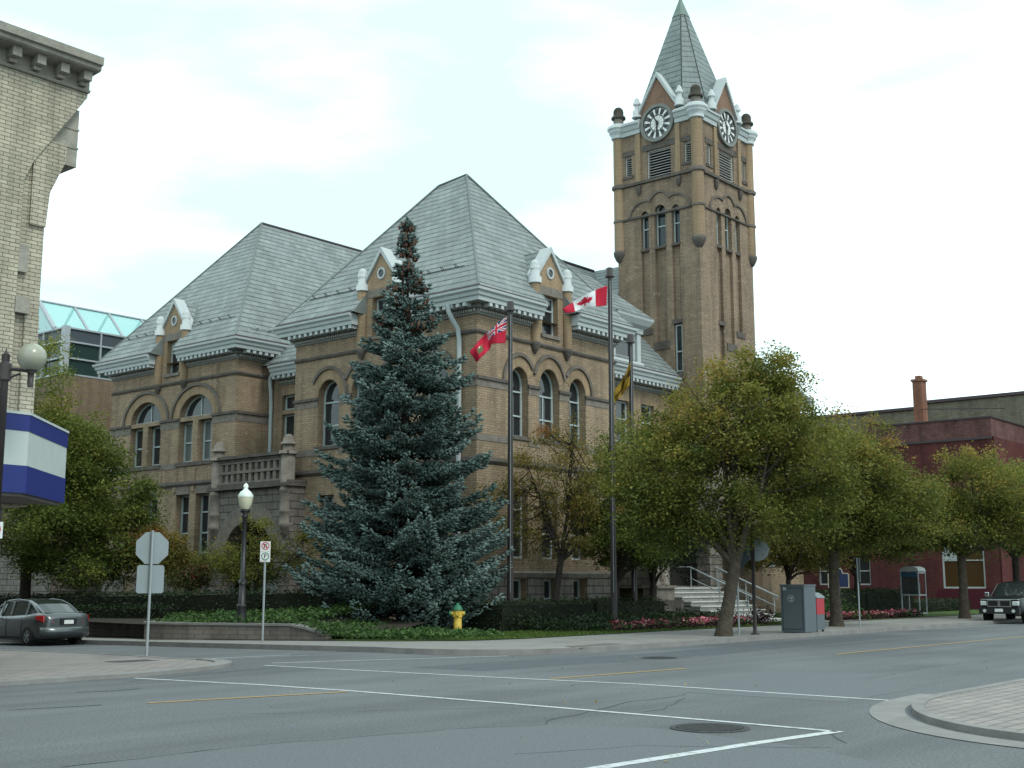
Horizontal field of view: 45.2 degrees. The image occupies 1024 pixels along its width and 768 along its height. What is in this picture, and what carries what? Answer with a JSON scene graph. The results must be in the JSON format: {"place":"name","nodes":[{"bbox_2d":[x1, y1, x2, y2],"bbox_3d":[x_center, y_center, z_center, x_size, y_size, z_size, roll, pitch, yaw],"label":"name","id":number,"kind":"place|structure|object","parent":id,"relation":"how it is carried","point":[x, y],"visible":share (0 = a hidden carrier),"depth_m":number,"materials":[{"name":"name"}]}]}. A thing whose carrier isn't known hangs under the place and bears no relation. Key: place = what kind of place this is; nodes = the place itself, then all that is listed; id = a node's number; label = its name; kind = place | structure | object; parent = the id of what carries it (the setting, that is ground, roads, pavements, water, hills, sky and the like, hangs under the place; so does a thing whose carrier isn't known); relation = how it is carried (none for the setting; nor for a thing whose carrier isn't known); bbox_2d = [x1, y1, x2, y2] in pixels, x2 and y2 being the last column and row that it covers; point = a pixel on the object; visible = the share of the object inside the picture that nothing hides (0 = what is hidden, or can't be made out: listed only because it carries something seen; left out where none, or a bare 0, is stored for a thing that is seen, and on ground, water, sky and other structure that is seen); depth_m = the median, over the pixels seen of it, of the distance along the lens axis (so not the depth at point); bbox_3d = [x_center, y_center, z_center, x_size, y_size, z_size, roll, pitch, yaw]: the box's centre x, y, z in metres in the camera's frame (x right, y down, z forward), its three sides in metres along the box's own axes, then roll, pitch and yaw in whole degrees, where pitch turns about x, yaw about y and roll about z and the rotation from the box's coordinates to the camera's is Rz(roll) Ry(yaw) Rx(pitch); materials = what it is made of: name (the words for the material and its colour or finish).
{"place":"outdoors","nodes":[
{"label":"outdoors","id":0,"kind":"place"},
{"bbox_2d":[0,650,213,679],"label":"pavement","id":1,"kind":"structure","parent":0,"point":[20,664],"depth_m":25.66,"materials":[{"name":"concrete"}]},
{"bbox_2d":[0,343,46,539],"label":"street lamp","id":2,"kind":"object","parent":1,"relation":"on","point":[31,359],"visible":1,"depth_m":22.80,"materials":[{"name":"white glass"}]},
{"bbox_2d":[0,20,104,508],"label":"corner building","id":3,"kind":"structure","parent":1,"relation":"on","point":[45,91],"depth_m":26.50,"materials":[{"name":"yellow brick"}]},
{"bbox_2d":[136,530,168,655],"bbox_3d":[-8.419,4.859,28.622,0.739,2.880,0.115,4,-10,-24],"label":"stop sign","id":4,"kind":"object","parent":1,"relation":"on","point":[152,546],"visible":1,"depth_m":28.74,"materials":[{"name":"metal"}]},
{"bbox_2d":[86,636,336,640],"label":"earth","id":5,"kind":"structure","parent":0,"point":[207,639],"depth_m":37.88,"materials":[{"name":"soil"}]},
{"bbox_2d":[107,522,213,595],"bbox_3d":[-13.315,7.491,47.976,4.122,4.385,3.715,-2,-9,11],"label":"shrub","id":6,"kind":"object","parent":5,"relation":"on","point":[179,555],"visible":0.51,"depth_m":47.70,"materials":[{"name":"green plant"}]},
{"bbox_2d":[163,557,226,594],"bbox_3d":[-12.255,7.908,46.535,2.967,2.700,2.530,1,-9,-5],"label":"bush","id":7,"kind":"object","parent":5,"relation":"on","point":[194,575],"visible":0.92,"depth_m":46.31,"materials":[{"name":"green plant"}]},
{"bbox_2d":[235,483,252,622],"bbox_3d":[-8.502,5.578,38.909,0.490,4.900,0.490,-8,-12,39],"label":"street lamp","id":8,"kind":"object","parent":5,"relation":"on","point":[245,497],"visible":0.89,"depth_m":38.90,"materials":[{"name":"grey metal"}]},
{"bbox_2d":[188,508,327,593],"bbox_3d":[-9.457,6.892,46.749,5.527,4.375,3.901,3,-10,-18],"label":"shrub","id":9,"kind":"object","parent":5,"relation":"on","point":[226,565],"visible":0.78,"depth_m":46.20,"materials":[{"name":"green plant"}]},
{"bbox_2d":[89,612,425,635],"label":"earth","id":10,"kind":"structure","parent":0,"point":[397,624],"depth_m":39.85,"materials":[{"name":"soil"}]},
{"bbox_2d":[0,328,187,598],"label":"street tree","id":11,"kind":"object","parent":10,"relation":"on","point":[83,511],"visible":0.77,"depth_m":48.06,"materials":[{"name":"green plant"}]},
{"bbox_2d":[0,586,344,635],"bbox_3d":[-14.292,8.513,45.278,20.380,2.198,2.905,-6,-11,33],"label":"hedge","id":12,"kind":"object","parent":10,"relation":"on","point":[184,602],"visible":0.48,"depth_m":41.80,"materials":[{"name":"green plant"}]},
{"bbox_2d":[88,601,504,640],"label":"ivy bank","id":13,"kind":"structure","parent":10,"relation":"on","point":[271,615],"depth_m":38.05,"materials":[{"name":"green plant"}]},
{"bbox_2d":[399,629,607,639],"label":"grass","id":14,"kind":"structure","parent":0,"point":[525,632],"depth_m":37.46,"materials":[{"name":"green plant"}]},
{"bbox_2d":[0,614,1023,767],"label":"road","id":15,"kind":"structure","parent":0,"point":[112,723],"depth_m":18.24,"materials":[{"name":"grey asphalt"}]},
{"bbox_2d":[0,598,88,645],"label":"sedan","id":16,"kind":"object","parent":15,"relation":"on","point":[29,622],"visible":0.99,"depth_m":38.76,"materials":[{"name":"grey paint"}]},
{"bbox_2d":[4,650,195,659],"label":"kerb","id":17,"kind":"structure","parent":15,"relation":"on","point":[105,654],"depth_m":30.14,"materials":[{"name":"concrete"}]},
{"bbox_2d":[0,658,231,685],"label":"kerb","id":18,"kind":"structure","parent":15,"relation":"on","point":[220,663],"depth_m":22.43,"materials":[{"name":"concrete"}]},
{"bbox_2d":[147,691,345,702],"bbox_3d":[-3.926,4.732,18.581,3.204,0.001,0.110,6,-11,-35],"label":"line","id":19,"kind":"object","parent":15,"relation":"on","point":[242,697],"visible":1,"depth_m":18.49,"materials":[{"name":"white paint"}]},
{"bbox_2d":[62,694,683,766],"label":"road crack","id":20,"kind":"object","parent":15,"relation":"on","point":[361,736],"visible":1,"depth_m":13.71,"materials":[{"name":"grey asphalt"}]},
{"bbox_2d":[66,724,898,767],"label":"road patch","id":21,"kind":"object","parent":15,"relation":"on","point":[492,747],"visible":1,"depth_m":12.50,"materials":[{"name":"grey asphalt"}]},
{"bbox_2d":[137,678,836,731],"bbox_3d":[-1.387,4.713,18.464,13.396,0.001,0.590,-7,-12,37],"label":"crossing line","id":22,"kind":"object","parent":15,"relation":"on","point":[522,704],"visible":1,"depth_m":17.28,"materials":[{"name":"white paint"}]},
{"bbox_2d":[0,619,1021,654],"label":"kerb","id":23,"kind":"structure","parent":15,"relation":"on","point":[544,651],"depth_m":33.83,"materials":[{"name":"concrete"}]},
{"bbox_2d":[263,665,882,699],"bbox_3d":[0.328,5.295,22.047,13.340,0.001,0.504,-7,-11,35],"label":"crossing line","id":24,"kind":"object","parent":15,"relation":"on","point":[591,681],"visible":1,"depth_m":21.29,"materials":[{"name":"white paint"}]},
{"bbox_2d":[417,634,912,670],"bbox_3d":[5.921,7.031,32.720,2.500,0.001,21.900,-8,-12,39],"label":"road patch","id":25,"kind":"object","parent":15,"relation":"on","point":[608,658],"visible":1,"depth_m":29.34,"materials":[{"name":"grey asphalt"}]},
{"bbox_2d":[670,723,749,732],"bbox_3d":[2.350,4.083,14.590,0.940,0.022,0.940,-8,-12,39],"label":"manhole cover","id":26,"kind":"object","parent":15,"relation":"on","point":[709,728],"visible":1,"depth_m":14.49,"materials":[{"name":"metal"}]},
{"bbox_2d":[588,731,842,767],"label":"crossing line","id":27,"kind":"object","parent":15,"relation":"on","point":[703,751],"visible":1,"depth_m":12.62,"materials":[{"name":"white paint"}]},
{"bbox_2d":[689,672,915,701],"bbox_3d":[5.238,5.118,20.936,3.224,0.001,6.051,-4,-10,25],"label":"road patch","id":28,"kind":"object","parent":15,"relation":"on","point":[854,686],"visible":1,"depth_m":20.51,"materials":[{"name":"grey asphalt"}]},
{"bbox_2d":[799,375,1023,609],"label":"red brick shop","id":29,"kind":"structure","parent":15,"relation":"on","point":[922,436],"depth_m":76.97,"materials":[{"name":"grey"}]},
{"bbox_2d":[828,568,849,587],"bbox_3d":[14.169,9.092,53.231,0.901,2.208,0.099,-3,-10,17],"label":"plaque","id":30,"kind":"object","parent":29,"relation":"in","point":[843,580],"visible":0.41,"depth_m":53.23,"materials":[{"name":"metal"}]},
{"bbox_2d":[854,557,870,584],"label":"window","id":31,"kind":"structure","parent":29,"relation":"in","point":[865,577],"depth_m":79.38,"materials":[{"name":"grey glass"}]},
{"bbox_2d":[942,545,985,587],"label":"window","id":32,"kind":"structure","parent":29,"relation":"in","point":[975,569],"depth_m":75.06,"materials":[{"name":"white paint"}]},
{"bbox_2d":[869,694,1023,747],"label":"gutter","id":33,"kind":"object","parent":15,"relation":"on","point":[891,712],"visible":0.87,"depth_m":15.03,"materials":[{"name":"concrete"}]},
{"bbox_2d":[979,581,1023,622],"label":"suv","id":34,"kind":"object","parent":15,"relation":"on","point":[1007,599],"visible":0.98,"depth_m":52.60,"materials":[{"name":"black paint"}]},
{"bbox_2d":[0,0,1023,414],"label":"sky","id":35,"kind":"structure","parent":0,"point":[888,148],"materials":[{"name":"white"}]},
{"bbox_2d":[82,614,1020,648],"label":"pavement","id":36,"kind":"structure","parent":0,"point":[647,637],"depth_m":36.15,"materials":[{"name":"concrete"}]},
{"bbox_2d":[88,621,331,640],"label":"retaining wall","id":37,"kind":"structure","parent":36,"relation":"on","point":[179,631],"depth_m":38.14,"materials":[{"name":"concrete"}]},
{"bbox_2d":[260,541,270,640],"bbox_3d":[-7.317,6.113,36.278,0.300,2.910,0.088,1,-9,-5],"label":"parking sign","id":38,"kind":"object","parent":36,"relation":"on","point":[265,547],"visible":1,"depth_m":36.39,"materials":[{"name":"metal"}]},
{"bbox_2d":[581,334,882,635],"bbox_3d":[6.885,3.296,38.477,9.378,9.584,5.995,0,-9,-2],"label":"street tree","id":39,"kind":"object","parent":36,"relation":"on","point":[694,448],"visible":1,"depth_m":37.80,"materials":[{"name":"green plant"}]},
{"bbox_2d":[737,550,751,634],"bbox_3d":[7.055,6.356,38.384,1.000,2.893,0.074,-7,-12,38],"label":"road sign","id":40,"kind":"object","parent":36,"relation":"on","point":[745,558],"visible":0.47,"depth_m":38.33,"materials":[{"name":"metal"}]},
{"bbox_2d":[746,487,768,634],"bbox_3d":[7.716,5.525,38.655,0.720,4.620,0.270,-4,-10,25],"label":"street post","id":41,"kind":"object","parent":36,"relation":"on","point":[758,551],"visible":0.79,"depth_m":38.66,"materials":[{"name":"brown metal"}]},
{"bbox_2d":[779,584,816,632],"bbox_3d":[9.312,7.358,39.934,0.880,1.670,0.840,-8,-12,39],"label":"relay box","id":42,"kind":"object","parent":36,"relation":"on","point":[798,608],"visible":0.88,"depth_m":39.65,"materials":[{"name":"grey metal"}]},
{"bbox_2d":[815,592,824,631],"bbox_3d":[9.909,7.515,40.524,0.630,1.290,0.580,-8,-12,39],"label":"mail box","id":43,"kind":"object","parent":36,"relation":"on","point":[820,615],"visible":0.46,"depth_m":40.33,"materials":[{"name":"red metal"}]},
{"bbox_2d":[747,400,963,626],"bbox_3d":[12.629,4.953,46.120,8.182,8.760,5.931,-3,-10,18],"label":"street tree","id":44,"kind":"object","parent":36,"relation":"on","point":[893,523],"visible":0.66,"depth_m":45.59,"materials":[{"name":"green plant"}]},
{"bbox_2d":[856,558,860,626],"bbox_3d":[12.793,7.678,45.356,0.074,2.516,0.300,1,-9,-6],"label":"road sign","id":45,"kind":"object","parent":36,"relation":"on","point":[858,569],"visible":1,"depth_m":45.37,"materials":[{"name":"metal"}]},
{"bbox_2d":[889,440,1023,618],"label":"street tree","id":46,"kind":"object","parent":36,"relation":"on","point":[974,517],"visible":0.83,"depth_m":55.97,"materials":[{"name":"green plant"}]},
{"bbox_2d":[961,456,1023,615],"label":"street tree","id":47,"kind":"object","parent":36,"relation":"on","point":[1015,570],"visible":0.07,"depth_m":60.26,"materials":[{"name":"green plant"}]},
{"bbox_2d":[332,609,978,640],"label":"lawn","id":48,"kind":"structure","parent":0,"point":[950,613],"depth_m":40.36,"materials":[{"name":"green plant"}]},
{"bbox_2d":[281,216,514,628],"bbox_3d":[-3.694,1.335,42.589,8.071,14.747,7.944,-8,-12,39],"label":"blue spruce","id":49,"kind":"object","parent":48,"relation":"on","point":[369,547],"visible":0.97,"depth_m":41.18,"materials":[{"name":"green plant"}]},
{"bbox_2d":[449,603,465,628],"bbox_3d":[-1.728,7.412,38.889,0.520,0.950,0.390,0,-9,-2],"label":"fire hydrant","id":50,"kind":"object","parent":48,"relation":"on","point":[457,613],"visible":0.9,"depth_m":38.83,"materials":[{"name":"yellow metal"}]},
{"bbox_2d":[506,301,514,603],"bbox_3d":[-0.057,2.799,42.602,0.900,11.626,0.900,-8,-12,39],"label":"flagpole","id":51,"kind":"object","parent":48,"relation":"on","point":[510,309],"visible":0.65,"depth_m":42.58,"materials":[{"name":"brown metal"}]},
{"bbox_2d":[470,317,506,361],"bbox_3d":[-0.839,-1.567,43.165,1.299,1.619,0.252,0,-9,0],"label":"flag","id":52,"kind":"object","parent":51,"relation":"attached to","point":[496,334],"visible":1,"depth_m":43.15,"materials":[{"name":"red fabric"}]},
{"bbox_2d":[465,410,635,602],"bbox_3d":[1.630,4.944,44.629,6.810,8.140,4.561,-2,-9,11],"label":"street tree","id":53,"kind":"object","parent":48,"relation":"on","point":[563,553],"visible":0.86,"depth_m":44.43,"materials":[{"name":"green plant"}]},
{"bbox_2d":[465,595,668,631],"bbox_3d":[2.314,8.307,44.289,2.316,1.449,10.356,-8,-12,39],"label":"hedge","id":54,"kind":"object","parent":48,"relation":"on","point":[497,617],"visible":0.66,"depth_m":42.02,"materials":[{"name":"green plant"}]},
{"bbox_2d":[605,267,632,633],"bbox_3d":[3.514,2.211,43.204,0.900,12.981,0.900,-8,-12,39],"label":"flagpole","id":55,"kind":"object","parent":48,"relation":"on","point":[609,275],"visible":0.66,"depth_m":43.18,"materials":[{"name":"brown metal"}]},
{"bbox_2d":[563,286,606,312],"bbox_3d":[2.604,-3.023,43.958,1.627,1.018,0.222,0,-9,0],"label":"flag","id":56,"kind":"object","parent":55,"relation":"attached to","point":[596,297],"visible":1,"depth_m":43.94,"materials":[{"name":"red fabric"}]},
{"bbox_2d":[507,607,745,631],"bbox_3d":[4.981,8.476,44.217,3.108,0.806,13.032,-8,-12,39],"label":"shrub mass","id":57,"kind":"object","parent":48,"relation":"on","point":[591,624],"visible":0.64,"depth_m":41.16,"materials":[{"name":"green plant"}]},
{"bbox_2d":[543,402,711,601],"bbox_3d":[4.461,4.930,45.957,6.877,8.594,4.971,-3,-10,18],"label":"street tree","id":58,"kind":"object","parent":48,"relation":"on","point":[604,545],"visible":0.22,"depth_m":45.59,"materials":[{"name":"green plant"}]},
{"bbox_2d":[626,334,637,601],"bbox_3d":[4.618,3.652,47.022,0.900,11.359,0.900,-8,-12,39],"label":"flagpole","id":59,"kind":"object","parent":48,"relation":"on","point":[630,341],"visible":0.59,"depth_m":47.42,"materials":[{"name":"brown metal"}]},
{"bbox_2d":[614,362,630,402],"bbox_3d":[4.189,-0.040,47.426,0.810,1.673,0.368,0,-9,0],"label":"flag","id":60,"kind":"object","parent":59,"relation":"hanging from","point":[623,386],"visible":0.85,"depth_m":47.40,"materials":[{"name":"yellow fabric"}]},
{"bbox_2d":[604,617,661,633],"bbox_3d":[4.040,8.004,40.734,0.886,0.523,2.604,-8,-12,39],"label":"flower bed","id":61,"kind":"object","parent":48,"relation":"on","point":[644,626],"visible":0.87,"depth_m":40.63,"materials":[{"name":"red plant"}]},
{"bbox_2d":[591,495,714,600],"bbox_3d":[5.930,6.743,48.994,6.302,5.988,5.329,-8,-12,39],"label":"street tree","id":62,"kind":"object","parent":48,"relation":"on","point":[654,578],"visible":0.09,"depth_m":48.79,"materials":[{"name":"green plant"}]},
{"bbox_2d":[660,600,692,616],"bbox_3d":[6.455,8.963,48.193,0.520,0.950,1.700,-8,-12,39],"label":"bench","id":63,"kind":"object","parent":48,"relation":"on","point":[674,604],"visible":0.38,"depth_m":48.42,"materials":[{"name":"stone"}]},
{"bbox_2d":[649,615,751,630],"bbox_3d":[6.864,8.567,44.022,1.095,0.540,5.902,-8,-12,39],"label":"flower bed","id":64,"kind":"object","parent":48,"relation":"on","point":[698,622],"visible":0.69,"depth_m":43.38,"materials":[{"name":"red plant"}]},
{"bbox_2d":[736,605,780,626],"bbox_3d":[9.466,8.982,47.252,1.814,0.950,1.839,6,-11,-32],"label":"shrub","id":65,"kind":"object","parent":48,"relation":"on","point":[761,619],"visible":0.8,"depth_m":47.08,"materials":[{"name":"pink plant"}]},
{"bbox_2d":[722,470,874,583],"bbox_3d":[13.157,7.253,58.072,6.312,8.090,6.611,-8,-12,39],"label":"street tree","id":66,"kind":"object","parent":48,"relation":"on","point":[793,556],"visible":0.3,"depth_m":57.33,"materials":[{"name":"green plant"}]},
{"bbox_2d":[824,590,863,622],"bbox_3d":[14.153,10.031,54.036,2.622,1.918,3.573,-2,-9,14],"label":"shrub","id":67,"kind":"object","parent":48,"relation":"on","point":[828,606],"visible":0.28,"depth_m":53.93,"materials":[{"name":"green plant"}]},
{"bbox_2d":[763,484,945,589],"bbox_3d":[17.306,7.957,62.277,9.656,8.048,6.924,-3,-10,15],"label":"street tree","id":68,"kind":"object","parent":48,"relation":"on","point":[891,555],"visible":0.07,"depth_m":61.97,"materials":[{"name":"green plant"}]},
{"bbox_2d":[815,586,915,615],"bbox_3d":[17.203,10.796,60.434,2.321,1.653,12.949,-7,-11,36],"label":"hedge","id":69,"kind":"object","parent":48,"relation":"on","point":[876,599],"visible":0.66,"depth_m":59.57,"materials":[{"name":"green plant"}]},
{"bbox_2d":[825,608,925,620],"bbox_3d":[16.342,10.401,55.331,1.058,0.574,9.737,-8,-12,39],"label":"flower bed","id":70,"kind":"object","parent":48,"relation":"on","point":[895,613],"visible":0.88,"depth_m":55.32,"materials":[{"name":"red plant"}]},
{"bbox_2d":[899,566,927,614],"bbox_3d":[20.300,10.438,62.122,1.000,2.400,1.020,-8,-12,39],"label":"phone booth","id":71,"kind":"object","parent":48,"relation":"on","point":[909,582],"visible":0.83,"depth_m":61.91,"materials":[{"name":"silver metal"}]},
{"bbox_2d":[913,596,971,611],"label":"hedge","id":72,"kind":"object","parent":48,"relation":"on","point":[939,604],"visible":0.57,"depth_m":69.23,"materials":[{"name":"green plant"}]},
{"bbox_2d":[924,681,1023,730],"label":"pavement","id":73,"kind":"structure","parent":0,"point":[1001,706],"depth_m":16.54,"materials":[{"name":"brick"}]},
{"bbox_2d":[912,678,1023,740],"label":"kerb","id":74,"kind":"structure","parent":73,"relation":"on","point":[920,711],"depth_m":14.82,"materials":[{"name":"concrete"}]},
{"label":"ground","id":75,"kind":"structure","parent":0,"visible":0},
{"bbox_2d":[0,299,146,597],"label":"glass building","id":76,"kind":"structure","parent":75,"relation":"on","point":[97,335],"depth_m":67.78,"materials":[{"name":"brown brick"},{"name":"grey metal"},{"name":"glass"}]},
{"bbox_2d":[92,0,814,620],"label":"city hall","id":77,"kind":"structure","parent":75,"relation":"on","point":[230,370],"depth_m":56.99,"materials":[{"name":"brick"}]},
{"bbox_2d":[134,429,142,466],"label":"window","id":78,"kind":"structure","parent":77,"relation":"in","point":[139,433],"depth_m":61.29,"materials":[{"name":"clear glass"}]},
{"bbox_2d":[136,403,160,423],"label":"window","id":79,"kind":"structure","parent":77,"relation":"in","point":[150,413],"depth_m":61.06,"materials":[{"name":"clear glass"}]},
{"bbox_2d":[152,426,160,465],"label":"window","id":80,"kind":"structure","parent":77,"relation":"in","point":[156,433],"depth_m":60.34,"materials":[{"name":"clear glass"}]},
{"bbox_2d":[171,342,178,372],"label":"window","id":81,"kind":"structure","parent":77,"relation":"in","point":[174,367],"depth_m":60.15,"materials":[{"name":"clear glass"}]},
{"bbox_2d":[180,495,188,547],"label":"window","id":82,"kind":"structure","parent":77,"relation":"in","point":[185,499],"depth_m":58.13,"materials":[{"name":"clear glass"}]},
{"bbox_2d":[183,422,192,461],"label":"window","id":83,"kind":"structure","parent":77,"relation":"in","point":[188,426],"depth_m":58.69,"materials":[{"name":"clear glass"}]},
{"bbox_2d":[185,395,211,416],"bbox_3d":[-14.687,1.037,58.286,2.600,1.030,0.090,-8,-12,39],"label":"window","id":84,"kind":"structure","parent":77,"relation":"in","point":[201,405],"depth_m":58.43,"materials":[{"name":"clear glass"}]},
{"bbox_2d":[199,494,208,553],"bbox_3d":[-14.085,6.467,56.910,1.050,2.770,0.102,-8,-12,39],"label":"window","id":85,"kind":"structure","parent":77,"relation":"in","point":[204,497],"depth_m":57.09,"materials":[{"name":"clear glass"}]},
{"bbox_2d":[202,419,211,459],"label":"window","id":86,"kind":"structure","parent":77,"relation":"in","point":[207,435],"depth_m":57.72,"materials":[{"name":"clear glass"}]},
{"bbox_2d":[285,414,293,435],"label":"window","id":87,"kind":"structure","parent":77,"relation":"in","point":[289,419],"depth_m":56.92,"materials":[{"name":"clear glass"}]},
{"bbox_2d":[323,381,338,445],"bbox_3d":[-7.513,1.256,52.176,1.360,2.840,0.102,-8,-12,39],"label":"window","id":88,"kind":"structure","parent":77,"relation":"in","point":[331,401],"depth_m":52.36,"materials":[{"name":"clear glass"}]},
{"bbox_2d":[513,369,521,435],"bbox_3d":[0.001,0.730,48.686,0.102,2.760,1.120,-8,-12,39],"label":"window","id":89,"kind":"structure","parent":77,"relation":"in","point":[517,385],"depth_m":48.92,"materials":[{"name":"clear glass"}]},
{"bbox_2d":[513,489,521,558],"bbox_3d":[0.032,5.444,47.895,0.102,2.700,1.000,-8,-12,39],"label":"window","id":90,"kind":"structure","parent":77,"relation":"in","point":[516,555],"depth_m":48.06,"materials":[{"name":"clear glass"}]},
{"bbox_2d":[514,579,520,599],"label":"window","id":91,"kind":"structure","parent":77,"relation":"in","point":[517,582],"depth_m":47.70,"materials":[{"name":"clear glass"}]},
{"bbox_2d":[539,371,552,440],"bbox_3d":[1.225,0.884,50.133,0.102,2.920,1.310,-8,-12,39],"label":"window","id":92,"kind":"structure","parent":77,"relation":"in","point":[546,392],"depth_m":50.37,"materials":[{"name":"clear glass"}]},
{"bbox_2d":[542,492,551,558],"bbox_3d":[1.256,5.677,49.329,0.102,2.700,1.000,-8,-12,39],"label":"window","id":93,"kind":"structure","parent":77,"relation":"in","point":[550,553],"depth_m":49.44,"materials":[{"name":"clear glass"}]},
{"bbox_2d":[544,579,550,599],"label":"window","id":94,"kind":"structure","parent":77,"relation":"in","point":[547,582],"depth_m":49.11,"materials":[{"name":"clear glass"}]},
{"bbox_2d":[542,298,552,334],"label":"window","id":95,"kind":"structure","parent":77,"relation":"in","point":[546,328],"depth_m":50.95,"materials":[{"name":"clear glass"}]},
{"bbox_2d":[569,381,578,443],"bbox_3d":[2.449,1.196,51.555,0.102,2.760,1.120,-8,-12,39],"label":"window","id":96,"kind":"structure","parent":77,"relation":"in","point":[574,398],"depth_m":51.79,"materials":[{"name":"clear glass"}]},
{"bbox_2d":[616,400,626,440],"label":"window","id":97,"kind":"structure","parent":77,"relation":"in","point":[620,406],"depth_m":57.66,"materials":[{"name":"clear glass"}]},
{"bbox_2d":[615,340,628,356],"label":"window","id":98,"kind":"structure","parent":77,"relation":"in","point":[622,349],"depth_m":57.74,"materials":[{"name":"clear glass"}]},
{"bbox_2d":[643,213,648,248],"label":"window","id":99,"kind":"structure","parent":77,"relation":"in","point":[645,220],"depth_m":63.04,"materials":[{"name":"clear glass"}]},
{"bbox_2d":[657,205,665,245],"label":"window","id":100,"kind":"structure","parent":77,"relation":"in","point":[661,223],"depth_m":62.47,"materials":[{"name":"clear glass"}]},
{"bbox_2d":[674,205,679,242],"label":"window","id":101,"kind":"structure","parent":77,"relation":"in","point":[676,213],"depth_m":61.85,"materials":[{"name":"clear glass"}]},
{"bbox_2d":[676,324,682,371],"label":"window","id":102,"kind":"structure","parent":77,"relation":"in","point":[679,345],"depth_m":60.73,"materials":[{"name":"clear glass"}]},
{"bbox_2d":[801,391,1023,448],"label":"long brick building","id":103,"kind":"structure","parent":75,"relation":"on","point":[1012,403],"depth_m":85.04,"materials":[{"name":"grey"}]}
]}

